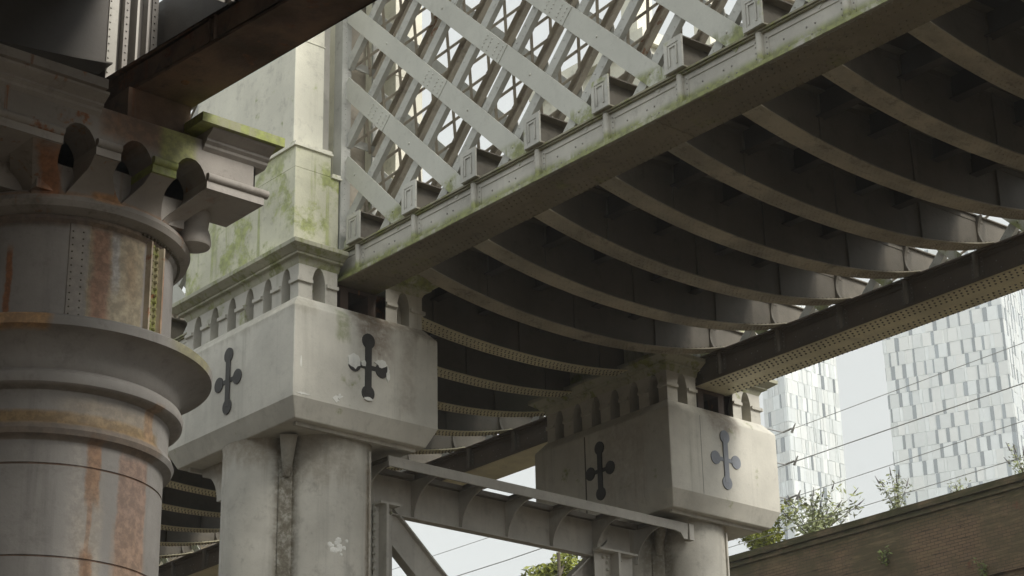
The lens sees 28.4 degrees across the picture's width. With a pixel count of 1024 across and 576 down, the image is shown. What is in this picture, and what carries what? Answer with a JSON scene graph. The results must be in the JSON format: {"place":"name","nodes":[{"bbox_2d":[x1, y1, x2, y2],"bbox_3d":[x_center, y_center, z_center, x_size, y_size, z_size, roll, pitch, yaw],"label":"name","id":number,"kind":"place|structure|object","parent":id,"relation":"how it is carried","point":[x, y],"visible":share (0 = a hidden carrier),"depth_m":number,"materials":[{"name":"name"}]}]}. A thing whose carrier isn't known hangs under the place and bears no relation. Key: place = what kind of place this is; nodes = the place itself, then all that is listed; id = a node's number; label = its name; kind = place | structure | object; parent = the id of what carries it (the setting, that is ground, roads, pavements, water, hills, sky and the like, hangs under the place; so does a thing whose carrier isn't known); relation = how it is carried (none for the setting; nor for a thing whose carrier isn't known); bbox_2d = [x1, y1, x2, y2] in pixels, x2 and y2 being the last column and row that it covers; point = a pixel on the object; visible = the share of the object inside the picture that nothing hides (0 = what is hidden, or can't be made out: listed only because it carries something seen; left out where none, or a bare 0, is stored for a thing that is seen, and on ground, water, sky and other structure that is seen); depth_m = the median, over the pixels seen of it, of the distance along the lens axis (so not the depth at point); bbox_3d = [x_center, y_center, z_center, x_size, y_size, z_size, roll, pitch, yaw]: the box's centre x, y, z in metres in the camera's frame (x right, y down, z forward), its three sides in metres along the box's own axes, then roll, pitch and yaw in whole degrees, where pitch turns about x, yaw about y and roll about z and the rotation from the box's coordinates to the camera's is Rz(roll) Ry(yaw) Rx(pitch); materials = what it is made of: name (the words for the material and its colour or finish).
{"place":"outdoors","nodes":[
{"label":"outdoors","id":0,"kind":"place"},
{"bbox_2d":[0,43,284,575],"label":"bridge pier","id":1,"kind":"structure","parent":0,"point":[112,208],"depth_m":23.10,"materials":[{"name":"grey metal"}]},
{"bbox_2d":[105,0,376,107],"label":"girder","id":2,"kind":"object","parent":1,"relation":"on","point":[212,54],"visible":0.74,"depth_m":23.37,"materials":[{"name":"metal"}]},
{"bbox_2d":[0,0,158,77],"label":"cross girder","id":3,"kind":"object","parent":2,"relation":"on","point":[109,37],"visible":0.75,"depth_m":24.70,"materials":[{"name":"metal"}]},
{"bbox_2d":[85,0,226,77],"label":"fascia girder","id":4,"kind":"object","parent":2,"relation":"on","point":[176,17],"depth_m":25.24,"materials":[{"name":"metal"}]},
{"bbox_2d":[217,0,234,4],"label":"cross girder","id":5,"kind":"object","parent":2,"relation":"on","point":[229,2],"visible":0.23,"depth_m":23.06,"materials":[{"name":"metal"}]},
{"bbox_2d":[159,0,1023,575],"label":"sky","id":6,"kind":"structure","parent":0,"point":[861,374],"materials":[{"name":"white"}]},
{"bbox_2d":[762,305,849,542],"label":"glass tower","id":7,"kind":"structure","parent":0,"point":[803,396],"depth_m":423.92,"materials":[{"name":"white glass"}]},
{"bbox_2d":[729,472,1023,575],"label":"brick wall","id":8,"kind":"structure","parent":0,"point":[955,533],"depth_m":50.77,"materials":[{"name":"brown brick"}]},
{"bbox_2d":[737,499,806,549],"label":"shrub","id":9,"kind":"object","parent":8,"relation":"on","point":[763,541],"visible":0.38,"depth_m":55.63,"materials":[{"name":"green plant"}]},
{"bbox_2d":[779,480,864,535],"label":"shrub","id":10,"kind":"object","parent":8,"relation":"on","point":[821,524],"visible":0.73,"depth_m":54.43,"materials":[{"name":"green plant"}]},
{"bbox_2d":[728,456,1023,547],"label":"coping","id":11,"kind":"object","parent":8,"relation":"on","point":[879,501],"visible":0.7,"depth_m":39.00,"materials":[{"name":"stone"}]},
{"bbox_2d":[878,545,892,565],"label":"wall fern","id":12,"kind":"object","parent":8,"relation":"attached to","point":[882,557],"depth_m":51.36,"materials":[{"name":"green plant"}]},
{"bbox_2d":[873,467,912,509],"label":"shrub","id":13,"kind":"object","parent":8,"relation":"on","point":[895,490],"visible":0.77,"depth_m":52.45,"materials":[{"name":"green plant"}]},
{"bbox_2d":[947,474,970,491],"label":"shrub","id":14,"kind":"object","parent":8,"relation":"on","point":[958,489],"visible":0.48,"depth_m":51.02,"materials":[{"name":"green plant"}]},
{"bbox_2d":[974,558,987,575],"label":"wall fern","id":15,"kind":"object","parent":8,"relation":"on","point":[983,571],"depth_m":48.95,"materials":[{"name":"green plant"}]},
{"bbox_2d":[1004,443,1023,473],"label":"shrub","id":16,"kind":"object","parent":8,"relation":"on","point":[1021,469],"visible":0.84,"depth_m":49.63,"materials":[{"name":"green plant"}]},
{"bbox_2d":[880,248,1023,506],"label":"glass tower","id":17,"kind":"structure","parent":0,"point":[934,348],"depth_m":428.64,"materials":[{"name":"white glass"}]},
{"bbox_3d":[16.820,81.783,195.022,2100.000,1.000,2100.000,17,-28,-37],"label":"ground","id":18,"kind":"structure","parent":0,"visible":0},
{"bbox_2d":[168,0,437,575],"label":"bridge pier","id":19,"kind":"structure","parent":18,"relation":"on","point":[323,395],"depth_m":33.22,"materials":[{"name":"paint"}]},
{"bbox_2d":[172,104,198,345],"bbox_3d":[-15.149,2.427,48.262,1.250,7.043,31.848,17,-28,-37],"label":"lattice girder","id":20,"kind":"object","parent":19,"relation":"on","point":[178,293],"visible":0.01,"depth_m":37.80,"materials":[{"name":"metal"}]},
{"bbox_2d":[159,543,216,558],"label":"cross girder","id":21,"kind":"object","parent":20,"relation":"attached to","point":[170,551],"visible":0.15,"depth_m":51.22,"materials":[{"name":"grey metal"}]},
{"bbox_2d":[160,530,219,545],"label":"cross girder","id":22,"kind":"object","parent":20,"relation":"attached to","point":[172,538],"visible":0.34,"depth_m":49.66,"materials":[{"name":"grey metal"}]},
{"bbox_2d":[161,510,219,532],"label":"cross girder","id":23,"kind":"object","parent":20,"relation":"attached to","point":[176,521],"visible":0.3,"depth_m":47.91,"materials":[{"name":"grey metal"}]},
{"bbox_2d":[162,487,220,516],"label":"cross girder","id":24,"kind":"object","parent":20,"relation":"attached to","point":[179,501],"visible":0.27,"depth_m":46.19,"materials":[{"name":"grey metal"}]},
{"bbox_2d":[166,460,216,496],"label":"cross girder","id":25,"kind":"object","parent":20,"relation":"attached to","point":[182,480],"visible":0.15,"depth_m":44.49,"materials":[{"name":"grey metal"}]},
{"bbox_2d":[171,317,532,435],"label":"cross girder","id":26,"kind":"object","parent":20,"relation":"attached to","point":[453,424],"visible":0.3,"depth_m":42.06,"materials":[{"name":"grey metal"}]},
{"bbox_2d":[386,453,442,470],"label":"cross girder","id":27,"kind":"object","parent":20,"relation":"attached to","point":[422,458],"visible":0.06,"depth_m":45.13,"materials":[{"name":"grey metal"}]},
{"bbox_2d":[411,435,486,453],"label":"cross girder","id":28,"kind":"object","parent":20,"relation":"attached to","point":[437,444],"visible":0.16,"depth_m":43.66,"materials":[{"name":"grey metal"}]},
{"bbox_2d":[437,376,545,416],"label":"cross girder","id":29,"kind":"object","parent":20,"relation":"attached to","point":[458,397],"visible":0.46,"depth_m":40.37,"materials":[{"name":"grey metal"}]},
{"bbox_2d":[371,500,399,575],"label":"column bracket","id":30,"kind":"object","parent":19,"relation":"attached to","point":[382,538],"depth_m":33.58,"materials":[{"name":"grey metal"}]},
{"bbox_2d":[372,501,447,575],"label":"diagonal brace","id":31,"kind":"object","parent":19,"relation":"attached to","point":[412,555],"visible":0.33,"depth_m":34.17,"materials":[{"name":"grey paint"}]},
{"bbox_2d":[337,275,626,375],"bbox_3d":[0.022,0.774,37.207,9.472,1.032,0.370,17,-28,-37],"label":"cross girder","id":32,"kind":"object","parent":19,"relation":"attached to","point":[456,319],"visible":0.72,"depth_m":37.11,"materials":[{"name":"metal"}]},
{"bbox_2d":[422,330,571,396],"bbox_3d":[-0.975,1.234,38.281,9.472,1.032,0.370,17,-28,-37],"label":"cross girder","id":33,"kind":"object","parent":19,"relation":"attached to","point":[457,362],"visible":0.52,"depth_m":38.70,"materials":[{"name":"grey metal"}]},
{"bbox_2d":[429,333,528,386],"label":"bridge deck","id":34,"kind":"structure","parent":33,"relation":"on","point":[433,336],"depth_m":38.25,"materials":[{"name":"grey metal"}]},
{"bbox_2d":[371,455,694,564],"bbox_3d":[0.363,4.033,35.671,7.070,0.720,1.010,17,-28,-37],"label":"portal strut","id":35,"kind":"object","parent":19,"relation":"attached to","point":[425,497],"visible":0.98,"depth_m":35.61,"materials":[{"name":"grey paint"}]},
{"bbox_2d":[592,546,637,575],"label":"column bracket","id":36,"kind":"object","parent":35,"relation":"attached to","point":[610,562],"depth_m":36.88,"materials":[{"name":"grey metal"}]},
{"bbox_2d":[323,0,971,294],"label":"lattice girder","id":37,"kind":"object","parent":19,"relation":"on","point":[735,72],"visible":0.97,"depth_m":30.95,"materials":[{"name":"metal"}]},
{"bbox_2d":[346,209,756,353],"bbox_3d":[0.999,0.323,36.153,9.472,1.032,0.370,17,-28,-37],"label":"cross girder","id":38,"kind":"object","parent":37,"relation":"attached to","point":[511,293],"visible":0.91,"depth_m":35.84,"materials":[{"name":"metal"}]},
{"bbox_2d":[430,0,1023,342],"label":"bridge deck","id":39,"kind":"structure","parent":38,"relation":"on","point":[918,57],"depth_m":30.73,"materials":[{"name":"grey metal"}]},
{"bbox_2d":[401,179,817,330],"bbox_3d":[1.996,-0.138,35.077,9.472,1.032,0.370,16,-28,-36],"label":"cross girder","id":40,"kind":"object","parent":37,"relation":"attached to","point":[569,267],"visible":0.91,"depth_m":34.78,"materials":[{"name":"metal"}]},
{"bbox_2d":[460,146,881,305],"bbox_3d":[2.994,-0.599,34.000,9.472,1.032,0.370,16,-28,-36],"label":"cross girder","id":41,"kind":"object","parent":37,"relation":"attached to","point":[678,255],"visible":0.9,"depth_m":33.73,"materials":[{"name":"metal"}]},
{"bbox_2d":[523,111,949,278],"bbox_3d":[3.991,-1.060,32.923,9.472,1.032,0.370,16,-28,-36],"label":"cross girder","id":42,"kind":"object","parent":37,"relation":"attached to","point":[751,225],"visible":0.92,"depth_m":32.69,"materials":[{"name":"metal"}]},
{"bbox_2d":[591,74,1021,250],"bbox_3d":[4.989,-1.521,31.846,9.472,1.032,0.370,16,-28,-35],"label":"cross girder","id":43,"kind":"object","parent":37,"relation":"attached to","point":[823,194],"visible":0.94,"depth_m":31.63,"materials":[{"name":"metal"}]},
{"bbox_2d":[663,33,1023,219],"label":"cross girder","id":44,"kind":"object","parent":37,"relation":"attached to","point":[898,160],"visible":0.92,"depth_m":30.34,"materials":[{"name":"metal"}]},
{"bbox_2d":[741,0,1023,170],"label":"cross girder","id":45,"kind":"object","parent":37,"relation":"attached to","point":[981,124],"visible":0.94,"depth_m":28.89,"materials":[{"name":"metal"}]},
{"bbox_2d":[908,0,1023,98],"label":"cross girder","id":46,"kind":"object","parent":37,"relation":"attached to","point":[956,35],"visible":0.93,"depth_m":27.43,"materials":[{"name":"metal"}]},
{"bbox_2d":[520,552,581,575],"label":"tree","id":47,"kind":"object","parent":18,"relation":"on","point":[560,565],"visible":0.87,"depth_m":60.48,"materials":[{"name":"green plant"}]},
{"bbox_2d":[527,0,780,575],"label":"bridge pier","id":48,"kind":"structure","parent":18,"relation":"on","point":[659,435],"depth_m":38.25,"materials":[{"name":"paint"}]},
{"bbox_2d":[158,155,547,575],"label":"lattice girder","id":49,"kind":"object","parent":48,"relation":"on","point":[507,453],"visible":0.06,"depth_m":43.43,"materials":[{"name":"grey metal"}]},
{"bbox_2d":[566,540,607,575],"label":"diagonal brace","id":50,"kind":"object","parent":48,"relation":"attached to","point":[584,566],"visible":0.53,"depth_m":36.84,"materials":[{"name":"grey paint"}]},
{"bbox_2d":[765,423,800,499],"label":"wire bracket","id":51,"kind":"object","parent":48,"relation":"attached to","point":[794,461],"visible":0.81,"depth_m":41.03,"materials":[{"name":"metal"}]},
{"bbox_2d":[392,342,1023,569],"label":"overhead wire","id":52,"kind":"object","parent":51,"relation":"attached to","point":[855,405],"visible":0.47,"depth_m":39.38,"materials":[{"name":"metal"}]},
{"bbox_2d":[457,383,1023,575],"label":"overhead wire","id":53,"kind":"object","parent":51,"relation":"attached to","point":[815,454],"visible":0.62,"depth_m":39.53,"materials":[{"name":"metal"}]},
{"bbox_2d":[554,421,1022,575],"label":"overhead wire","id":54,"kind":"object","parent":51,"relation":"attached to","point":[888,465],"visible":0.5,"depth_m":38.79,"materials":[{"name":"metal"}]},
{"bbox_2d":[693,0,1023,395],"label":"lattice girder","id":55,"kind":"object","parent":48,"relation":"on","point":[938,289],"visible":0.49,"depth_m":35.89,"materials":[{"name":"metal"}]}
]}

